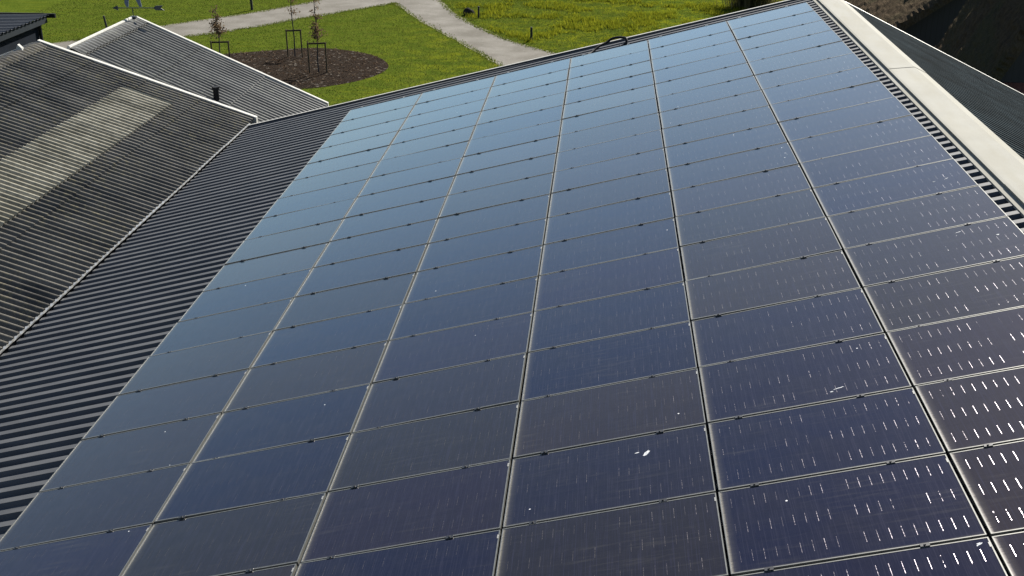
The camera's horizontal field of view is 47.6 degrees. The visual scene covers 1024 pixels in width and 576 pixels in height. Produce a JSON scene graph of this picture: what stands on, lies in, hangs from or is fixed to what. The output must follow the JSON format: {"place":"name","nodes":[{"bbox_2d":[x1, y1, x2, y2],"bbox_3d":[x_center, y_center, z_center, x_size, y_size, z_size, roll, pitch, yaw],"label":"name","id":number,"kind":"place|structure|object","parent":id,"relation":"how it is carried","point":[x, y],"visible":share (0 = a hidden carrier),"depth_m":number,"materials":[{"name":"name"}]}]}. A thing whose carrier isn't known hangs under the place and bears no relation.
{"place":"outdoors","nodes":[
{"label":"outdoors","id":0,"kind":"place"},
{"bbox_2d":[0,39,257,355],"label":"barn","id":1,"kind":"structure","parent":0,"point":[101,162],"depth_m":23.49,"materials":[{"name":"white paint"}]},
{"bbox_2d":[66,16,328,121],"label":"barn","id":2,"kind":"structure","parent":0,"point":[142,47],"depth_m":30.90,"materials":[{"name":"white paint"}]},
{"bbox_2d":[52,0,554,65],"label":"path","id":3,"kind":"structure","parent":0,"point":[439,17],"depth_m":63.50,"materials":[{"name":"grey concrete"}]},
{"bbox_2d":[0,0,741,105],"bbox_3d":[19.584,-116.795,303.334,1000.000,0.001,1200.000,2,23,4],"label":"ground","id":4,"kind":"structure","parent":0,"point":[22,6],"depth_m":61.65,"materials":[{"name":"green plant"}]},
{"bbox_2d":[0,12,55,54],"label":"shed","id":5,"kind":"structure","parent":4,"relation":"on","point":[22,29],"depth_m":43.55,"materials":[{"name":"metal"}]},
{"bbox_2d":[223,48,387,88],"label":"soil bed","id":6,"kind":"object","parent":4,"relation":"on","point":[303,79],"visible":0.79,"depth_m":53.38,"materials":[{"name":"brown soil"}]},
{"bbox_2d":[0,0,1023,575],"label":"barn","id":7,"kind":"structure","parent":4,"relation":"on","point":[76,358],"depth_m":17.69,"materials":[{"name":"metal"}]},
{"bbox_2d":[0,524,151,575],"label":"solar panel","id":8,"kind":"object","parent":7,"relation":"attached to","point":[112,553],"visible":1,"depth_m":10.51,"materials":[{"name":"blue glass"}]},
{"bbox_2d":[0,464,189,550],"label":"solar panel","id":9,"kind":"object","parent":7,"relation":"attached to","point":[109,505],"visible":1,"depth_m":11.26,"materials":[{"name":"blue glass"}]},
{"bbox_2d":[39,413,221,491],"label":"solar panel","id":10,"kind":"object","parent":7,"relation":"attached to","point":[167,445],"visible":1,"depth_m":12.22,"materials":[{"name":"blue glass"}]},
{"bbox_2d":[81,369,248,439],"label":"solar panel","id":11,"kind":"object","parent":7,"relation":"attached to","point":[168,404],"visible":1,"depth_m":13.17,"materials":[{"name":"blue glass"}]},
{"bbox_2d":[118,331,272,395],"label":"solar panel","id":12,"kind":"object","parent":7,"relation":"attached to","point":[201,362],"visible":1,"depth_m":14.13,"materials":[{"name":"blue glass"}]},
{"bbox_2d":[150,298,292,355],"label":"solar panel","id":13,"kind":"object","parent":7,"relation":"attached to","point":[230,325],"visible":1,"depth_m":15.10,"materials":[{"name":"blue glass"}]},
{"bbox_2d":[122,492,326,575],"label":"solar panel","id":14,"kind":"object","parent":7,"relation":"attached to","point":[253,538],"visible":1,"depth_m":10.05,"materials":[{"name":"blue glass"}]},
{"bbox_2d":[178,268,311,321],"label":"solar panel","id":15,"kind":"object","parent":7,"relation":"attached to","point":[249,294],"visible":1,"depth_m":16.06,"materials":[{"name":"blue glass"}]},
{"bbox_2d":[154,434,349,523],"bbox_3d":[-2.439,1.806,11.005,1.688,0.049,1.048,-11,22,9],"label":"solar panel","id":16,"kind":"object","parent":7,"relation":"attached to","point":[238,481],"visible":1,"depth_m":10.97,"materials":[{"name":"blue glass"}]},
{"bbox_2d":[202,243,327,291],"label":"solar panel","id":17,"kind":"object","parent":7,"relation":"attached to","point":[283,263],"visible":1,"depth_m":17.01,"materials":[{"name":"blue glass"}]},
{"bbox_2d":[192,384,370,462],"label":"solar panel","id":18,"kind":"object","parent":7,"relation":"attached to","point":[299,420],"visible":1,"depth_m":11.93,"materials":[{"name":"blue glass"}]},
{"bbox_2d":[225,219,342,264],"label":"solar panel","id":19,"kind":"object","parent":7,"relation":"attached to","point":[285,241],"visible":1,"depth_m":17.95,"materials":[{"name":"blue glass"}]},
{"bbox_2d":[245,198,355,239],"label":"solar panel","id":20,"kind":"object","parent":7,"relation":"attached to","point":[325,213],"visible":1,"depth_m":18.93,"materials":[{"name":"blue glass"}]},
{"bbox_2d":[224,341,387,412],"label":"solar panel","id":21,"kind":"object","parent":7,"relation":"attached to","point":[309,376],"visible":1,"depth_m":12.89,"materials":[{"name":"blue glass"}]},
{"bbox_2d":[262,179,367,218],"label":"solar panel","id":22,"kind":"object","parent":7,"relation":"attached to","point":[298,202],"visible":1,"depth_m":19.89,"materials":[{"name":"blue glass"}]},
{"bbox_2d":[251,305,402,367],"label":"solar panel","id":23,"kind":"object","parent":7,"relation":"attached to","point":[332,335],"visible":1,"depth_m":13.85,"materials":[{"name":"blue glass"}]},
{"bbox_2d":[278,161,378,198],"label":"solar panel","id":24,"kind":"object","parent":7,"relation":"attached to","point":[332,179],"visible":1,"depth_m":20.84,"materials":[{"name":"blue glass"}]},
{"bbox_2d":[293,146,388,180],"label":"solar panel","id":25,"kind":"object","parent":7,"relation":"attached to","point":[343,162],"visible":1,"depth_m":21.79,"materials":[{"name":"blue glass"}]},
{"bbox_2d":[274,273,415,330],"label":"solar panel","id":26,"kind":"object","parent":7,"relation":"attached to","point":[346,301],"visible":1,"depth_m":14.81,"materials":[{"name":"blue glass"}]},
{"bbox_2d":[307,131,397,163],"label":"solar panel","id":27,"kind":"object","parent":7,"relation":"attached to","point":[357,146],"visible":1,"depth_m":22.74,"materials":[{"name":"blue glass"}]},
{"bbox_2d":[295,244,426,296],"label":"solar panel","id":28,"kind":"object","parent":7,"relation":"attached to","point":[396,263],"visible":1,"depth_m":15.76,"materials":[{"name":"blue glass"}]},
{"bbox_2d":[314,219,437,267],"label":"solar panel","id":29,"kind":"object","parent":7,"relation":"attached to","point":[381,242],"visible":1,"depth_m":16.72,"materials":[{"name":"blue glass"}]},
{"bbox_2d":[330,196,446,241],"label":"solar panel","id":30,"kind":"object","parent":7,"relation":"attached to","point":[391,218],"visible":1,"depth_m":17.68,"materials":[{"name":"blue glass"}]},
{"bbox_2d":[295,530,500,575],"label":"solar panel","id":31,"kind":"object","parent":7,"relation":"attached to","point":[472,555],"visible":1,"depth_m":9.07,"materials":[{"name":"blue glass"}]},
{"bbox_2d":[344,176,454,217],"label":"solar panel","id":32,"kind":"object","parent":7,"relation":"attached to","point":[398,197],"visible":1,"depth_m":18.63,"materials":[{"name":"blue glass"}]},
{"bbox_2d":[301,459,510,562],"bbox_3d":[-0.867,1.878,9.761,1.688,0.049,1.048,-12,22,10],"label":"solar panel","id":33,"kind":"object","parent":7,"relation":"attached to","point":[449,504],"visible":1,"depth_m":9.73,"materials":[{"name":"blue glass"}]},
{"bbox_2d":[358,157,461,196],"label":"solar panel","id":34,"kind":"object","parent":7,"relation":"attached to","point":[417,175],"visible":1,"depth_m":19.59,"materials":[{"name":"blue glass"}]},
{"bbox_2d":[370,141,468,177],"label":"solar panel","id":35,"kind":"object","parent":7,"relation":"attached to","point":[419,159],"visible":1,"depth_m":20.56,"materials":[{"name":"blue glass"}]},
{"bbox_2d":[329,402,519,491],"bbox_3d":[-0.788,1.470,10.714,1.688,0.049,1.048,-12,22,10],"label":"solar panel","id":36,"kind":"object","parent":7,"relation":"attached to","point":[432,445],"visible":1,"depth_m":10.69,"materials":[{"name":"blue glass"}]},
{"bbox_2d":[381,125,474,159],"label":"solar panel","id":37,"kind":"object","parent":7,"relation":"attached to","point":[432,142],"visible":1,"depth_m":21.52,"materials":[{"name":"blue glass"}]},
{"bbox_2d":[391,111,480,144],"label":"solar panel","id":38,"kind":"object","parent":7,"relation":"attached to","point":[438,127],"visible":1,"depth_m":22.47,"materials":[{"name":"blue glass"}]},
{"bbox_2d":[352,353,525,432],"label":"solar panel","id":39,"kind":"object","parent":7,"relation":"attached to","point":[463,388],"visible":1,"depth_m":11.64,"materials":[{"name":"blue glass"}]},
{"bbox_2d":[373,312,532,383],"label":"solar panel","id":40,"kind":"object","parent":7,"relation":"attached to","point":[454,347],"visible":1,"depth_m":12.60,"materials":[{"name":"blue glass"}]},
{"bbox_2d":[390,277,537,340],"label":"solar panel","id":41,"kind":"object","parent":7,"relation":"attached to","point":[494,302],"visible":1,"depth_m":13.57,"materials":[{"name":"blue glass"}]},
{"bbox_2d":[405,246,542,303],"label":"solar panel","id":42,"kind":"object","parent":7,"relation":"attached to","point":[481,273],"visible":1,"depth_m":14.53,"materials":[{"name":"blue glass"}]},
{"bbox_2d":[417,218,546,271],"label":"solar panel","id":43,"kind":"object","parent":7,"relation":"attached to","point":[499,241],"visible":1,"depth_m":15.48,"materials":[{"name":"blue glass"}]},
{"bbox_2d":[429,194,549,243],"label":"solar panel","id":44,"kind":"object","parent":7,"relation":"attached to","point":[492,218],"visible":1,"depth_m":16.44,"materials":[{"name":"blue glass"}]},
{"bbox_2d":[439,173,553,217],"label":"solar panel","id":45,"kind":"object","parent":7,"relation":"attached to","point":[496,195],"visible":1,"depth_m":17.39,"materials":[{"name":"blue glass"}]},
{"bbox_2d":[448,153,556,194],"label":"solar panel","id":46,"kind":"object","parent":7,"relation":"attached to","point":[510,172],"visible":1,"depth_m":18.36,"materials":[{"name":"blue glass"}]},
{"bbox_2d":[456,136,558,174],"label":"solar panel","id":47,"kind":"object","parent":7,"relation":"attached to","point":[511,154],"visible":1,"depth_m":19.30,"materials":[{"name":"blue glass"}]},
{"bbox_2d":[463,120,561,156],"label":"solar panel","id":48,"kind":"object","parent":7,"relation":"attached to","point":[513,138],"visible":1,"depth_m":20.26,"materials":[{"name":"blue glass"}]},
{"bbox_2d":[470,105,562,139],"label":"solar panel","id":49,"kind":"object","parent":7,"relation":"attached to","point":[552,114],"visible":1,"depth_m":21.24,"materials":[{"name":"blue glass"}]},
{"bbox_2d":[476,92,565,124],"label":"solar panel","id":50,"kind":"object","parent":7,"relation":"attached to","point":[521,108],"visible":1,"depth_m":22.18,"materials":[{"name":"blue glass"}]},
{"bbox_2d":[482,80,567,110],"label":"solar panel","id":51,"kind":"object","parent":7,"relation":"attached to","point":[525,95],"visible":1,"depth_m":23.14,"materials":[{"name":"blue glass"}]},
{"bbox_2d":[528,282,689,352],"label":"solar panel","id":52,"kind":"object","parent":7,"relation":"attached to","point":[615,315],"visible":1,"depth_m":12.32,"materials":[{"name":"blue glass"}]},
{"bbox_2d":[534,247,683,310],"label":"solar panel","id":53,"kind":"object","parent":7,"relation":"attached to","point":[618,277],"visible":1,"depth_m":13.28,"materials":[{"name":"blue glass"}]},
{"bbox_2d":[539,218,678,275],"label":"solar panel","id":54,"kind":"object","parent":7,"relation":"attached to","point":[618,244],"visible":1,"depth_m":14.24,"materials":[{"name":"blue glass"}]},
{"bbox_2d":[544,192,673,244],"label":"solar panel","id":55,"kind":"object","parent":7,"relation":"attached to","point":[616,216],"visible":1,"depth_m":15.19,"materials":[{"name":"blue glass"}]},
{"bbox_2d":[548,168,669,217],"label":"solar panel","id":56,"kind":"object","parent":7,"relation":"attached to","point":[652,183],"visible":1,"depth_m":16.15,"materials":[{"name":"blue glass"}]},
{"bbox_2d":[560,98,657,134],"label":"solar panel","id":57,"kind":"object","parent":7,"relation":"attached to","point":[611,115],"visible":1,"depth_m":19.99,"materials":[{"name":"blue glass"}]},
{"bbox_2d":[562,85,655,119],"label":"solar panel","id":58,"kind":"object","parent":7,"relation":"attached to","point":[579,108],"visible":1,"depth_m":20.94,"materials":[{"name":"blue glass"}]},
{"bbox_2d":[566,60,651,91],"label":"solar panel","id":59,"kind":"object","parent":7,"relation":"attached to","point":[610,75],"visible":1,"depth_m":22.86,"materials":[{"name":"blue glass"}]},
{"bbox_2d":[503,425,715,528],"bbox_3d":[0.784,1.538,9.478,1.688,0.049,1.048,-12,22,10],"label":"solar panel","id":60,"kind":"object","parent":7,"relation":"attached to","point":[631,472],"visible":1,"depth_m":9.44,"materials":[{"name":"blue glass"}]},
{"bbox_2d":[513,369,705,458],"bbox_3d":[0.868,1.127,10.433,1.688,0.048,1.048,-12,21,10],"label":"solar panel","id":61,"kind":"object","parent":7,"relation":"attached to","point":[620,411],"visible":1,"depth_m":10.40,"materials":[{"name":"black glass"}]},
{"bbox_2d":[522,321,696,400],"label":"solar panel","id":62,"kind":"object","parent":7,"relation":"attached to","point":[653,352],"visible":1,"depth_m":11.37,"materials":[{"name":"blue glass"}]},
{"bbox_2d":[552,148,666,193],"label":"solar panel","id":63,"kind":"object","parent":7,"relation":"attached to","point":[608,170],"visible":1,"depth_m":17.11,"materials":[{"name":"blue glass"}]},
{"bbox_2d":[555,129,663,171],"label":"solar panel","id":64,"kind":"object","parent":7,"relation":"attached to","point":[613,149],"visible":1,"depth_m":18.08,"materials":[{"name":"blue glass"}]},
{"bbox_2d":[558,113,660,151],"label":"solar panel","id":65,"kind":"object","parent":7,"relation":"attached to","point":[611,131],"visible":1,"depth_m":19.04,"materials":[{"name":"blue glass"}]},
{"bbox_2d":[565,72,653,104],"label":"solar panel","id":66,"kind":"object","parent":7,"relation":"attached to","point":[610,87],"visible":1,"depth_m":21.90,"materials":[{"name":"blue glass"}]},
{"bbox_2d":[496,493,728,575],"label":"solar panel","id":67,"kind":"object","parent":7,"relation":"attached to","point":[680,537],"visible":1,"depth_m":8.60,"materials":[{"name":"blue glass"}]},
{"bbox_2d":[651,40,740,70],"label":"solar panel","id":68,"kind":"object","parent":7,"relation":"attached to","point":[694,55],"visible":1,"depth_m":22.58,"materials":[{"name":"blue glass"}]},
{"bbox_2d":[653,51,746,83],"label":"solar panel","id":69,"kind":"object","parent":7,"relation":"attached to","point":[699,67],"visible":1,"depth_m":21.61,"materials":[{"name":"blue glass"}]},
{"bbox_2d":[655,63,752,96],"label":"solar panel","id":70,"kind":"object","parent":7,"relation":"attached to","point":[722,75],"visible":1,"depth_m":20.66,"materials":[{"name":"blue glass"}]},
{"bbox_2d":[657,76,760,111],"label":"solar panel","id":71,"kind":"object","parent":7,"relation":"attached to","point":[708,93],"visible":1,"depth_m":19.70,"materials":[{"name":"blue glass"}]},
{"bbox_2d":[660,90,768,128],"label":"solar panel","id":72,"kind":"object","parent":7,"relation":"attached to","point":[713,109],"visible":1,"depth_m":18.75,"materials":[{"name":"blue glass"}]},
{"bbox_2d":[662,105,776,147],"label":"solar panel","id":73,"kind":"object","parent":7,"relation":"attached to","point":[719,126],"visible":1,"depth_m":17.79,"materials":[{"name":"blue glass"}]},
{"bbox_2d":[665,123,786,169],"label":"solar panel","id":74,"kind":"object","parent":7,"relation":"attached to","point":[725,145],"visible":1,"depth_m":16.83,"materials":[{"name":"blue glass"}]},
{"bbox_2d":[668,142,797,190],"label":"solar panel","id":75,"kind":"object","parent":7,"relation":"attached to","point":[768,158],"visible":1,"depth_m":15.87,"materials":[{"name":"blue glass"}]},
{"bbox_2d":[672,164,810,216],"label":"solar panel","id":76,"kind":"object","parent":7,"relation":"attached to","point":[744,189],"visible":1,"depth_m":14.91,"materials":[{"name":"blue glass"}]},
{"bbox_2d":[676,189,824,247],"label":"solar panel","id":77,"kind":"object","parent":7,"relation":"attached to","point":[745,217],"visible":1,"depth_m":13.96,"materials":[{"name":"blue glass"}]},
{"bbox_2d":[681,217,841,280],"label":"solar panel","id":78,"kind":"object","parent":7,"relation":"attached to","point":[803,239],"visible":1,"depth_m":12.99,"materials":[{"name":"blue glass"}]},
{"bbox_2d":[685,250,860,320],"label":"solar panel","id":79,"kind":"object","parent":7,"relation":"attached to","point":[770,284],"visible":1,"depth_m":12.04,"materials":[{"name":"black glass"}]},
{"bbox_2d":[732,11,822,39],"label":"solar panel","id":80,"kind":"object","parent":7,"relation":"attached to","point":[774,25],"visible":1,"depth_m":23.24,"materials":[{"name":"blue glass"}]},
{"bbox_2d":[737,20,831,50],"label":"solar panel","id":81,"kind":"object","parent":7,"relation":"attached to","point":[790,33],"visible":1,"depth_m":22.29,"materials":[{"name":"blue glass"}]},
{"bbox_2d":[692,288,883,369],"bbox_3d":[2.594,0.382,11.105,1.688,0.049,1.048,-12,22,10],"label":"solar panel","id":82,"kind":"object","parent":7,"relation":"attached to","point":[811,322],"visible":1,"depth_m":11.08,"materials":[{"name":"blue glass"}]},
{"bbox_2d":[742,30,841,61],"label":"solar panel","id":83,"kind":"object","parent":7,"relation":"attached to","point":[796,44],"visible":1,"depth_m":21.33,"materials":[{"name":"blue glass"}]},
{"bbox_2d":[748,41,852,75],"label":"solar panel","id":84,"kind":"object","parent":7,"relation":"attached to","point":[793,59],"visible":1,"depth_m":20.38,"materials":[{"name":"blue glass"}]},
{"bbox_2d":[699,333,911,422],"bbox_3d":[2.516,0.788,10.150,1.688,0.049,1.048,-11,22,9],"label":"solar panel","id":85,"kind":"object","parent":7,"relation":"attached to","point":[823,373],"visible":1,"depth_m":10.12,"materials":[{"name":"blue glass"}]},
{"bbox_2d":[755,53,865,89],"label":"solar panel","id":86,"kind":"object","parent":7,"relation":"attached to","point":[841,63],"visible":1,"depth_m":19.42,"materials":[{"name":"blue glass"}]},
{"bbox_2d":[762,66,879,104],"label":"solar panel","id":87,"kind":"object","parent":7,"relation":"attached to","point":[858,76],"visible":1,"depth_m":18.46,"materials":[{"name":"blue glass"}]},
{"bbox_2d":[708,387,945,491],"bbox_3d":[2.438,1.197,9.192,1.688,0.049,1.048,-11,22,9],"label":"solar panel","id":88,"kind":"object","parent":7,"relation":"attached to","point":[890,427],"visible":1,"depth_m":9.15,"materials":[{"name":"blue glass"}]},
{"bbox_2d":[770,81,894,122],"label":"solar panel","id":89,"kind":"object","parent":7,"relation":"attached to","point":[827,101],"visible":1,"depth_m":17.51,"materials":[{"name":"blue glass"}]},
{"bbox_2d":[779,97,911,141],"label":"solar panel","id":90,"kind":"object","parent":7,"relation":"attached to","point":[847,118],"visible":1,"depth_m":16.54,"materials":[{"name":"blue glass"}]},
{"bbox_2d":[718,454,986,575],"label":"solar panel","id":91,"kind":"object","parent":7,"relation":"attached to","point":[895,506],"visible":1,"depth_m":8.19,"materials":[{"name":"blue glass"}]},
{"bbox_2d":[789,115,930,164],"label":"solar panel","id":92,"kind":"object","parent":7,"relation":"attached to","point":[887,132],"visible":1,"depth_m":15.60,"materials":[{"name":"blue glass"}]},
{"bbox_2d":[739,537,1007,575],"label":"solar panel","id":93,"kind":"object","parent":7,"relation":"attached to","point":[976,557],"visible":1,"depth_m":7.58,"materials":[{"name":"blue glass"}]},
{"bbox_2d":[800,135,952,188],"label":"solar panel","id":94,"kind":"object","parent":7,"relation":"attached to","point":[836,169],"visible":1,"depth_m":14.63,"materials":[{"name":"blue glass"}]},
{"bbox_2d":[813,159,977,218],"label":"solar panel","id":95,"kind":"object","parent":7,"relation":"attached to","point":[940,177],"visible":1,"depth_m":13.67,"materials":[{"name":"blue glass"}]},
{"bbox_2d":[828,186,1006,251],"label":"solar panel","id":96,"kind":"object","parent":7,"relation":"attached to","point":[935,212],"visible":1,"depth_m":12.71,"materials":[{"name":"black glass"}]},
{"bbox_2d":[844,216,1023,288],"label":"solar panel","id":97,"kind":"object","parent":7,"relation":"attached to","point":[953,248],"visible":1,"depth_m":11.77,"materials":[{"name":"black glass"}]},
{"bbox_2d":[864,256,1023,334],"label":"solar panel","id":98,"kind":"object","parent":7,"relation":"attached to","point":[986,288],"visible":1,"depth_m":10.85,"materials":[{"name":"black glass"}]},
{"bbox_2d":[887,307,1023,388],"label":"solar panel","id":99,"kind":"object","parent":7,"relation":"attached to","point":[962,347],"visible":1,"depth_m":9.93,"materials":[{"name":"black glass"}]},
{"bbox_2d":[915,367,1023,454],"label":"solar panel","id":100,"kind":"object","parent":7,"relation":"attached to","point":[976,411],"visible":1,"depth_m":9.01,"materials":[{"name":"black glass"}]},
{"bbox_2d":[950,440,1023,537],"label":"solar panel","id":101,"kind":"object","parent":7,"relation":"attached to","point":[992,477],"visible":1,"depth_m":8.12,"materials":[{"name":"black glass"}]},
{"bbox_2d":[992,531,1023,575],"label":"solar panel","id":102,"kind":"object","parent":7,"relation":"attached to","point":[1010,548],"visible":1,"depth_m":7.44,"materials":[{"name":"black glass"}]},
{"bbox_2d":[445,0,749,52],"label":"verge grass","id":103,"kind":"structure","parent":4,"relation":"on","point":[670,25],"depth_m":65.17,"materials":[{"name":"green plant"}]},
{"bbox_2d":[844,0,966,46],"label":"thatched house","id":104,"kind":"structure","parent":4,"relation":"on","point":[928,22],"depth_m":41.48,"materials":[{"name":"black"}]},
{"bbox_2d":[934,0,1023,93],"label":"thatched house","id":105,"kind":"structure","parent":4,"relation":"on","point":[986,37],"depth_m":32.88,"materials":[{"name":"black"}]},
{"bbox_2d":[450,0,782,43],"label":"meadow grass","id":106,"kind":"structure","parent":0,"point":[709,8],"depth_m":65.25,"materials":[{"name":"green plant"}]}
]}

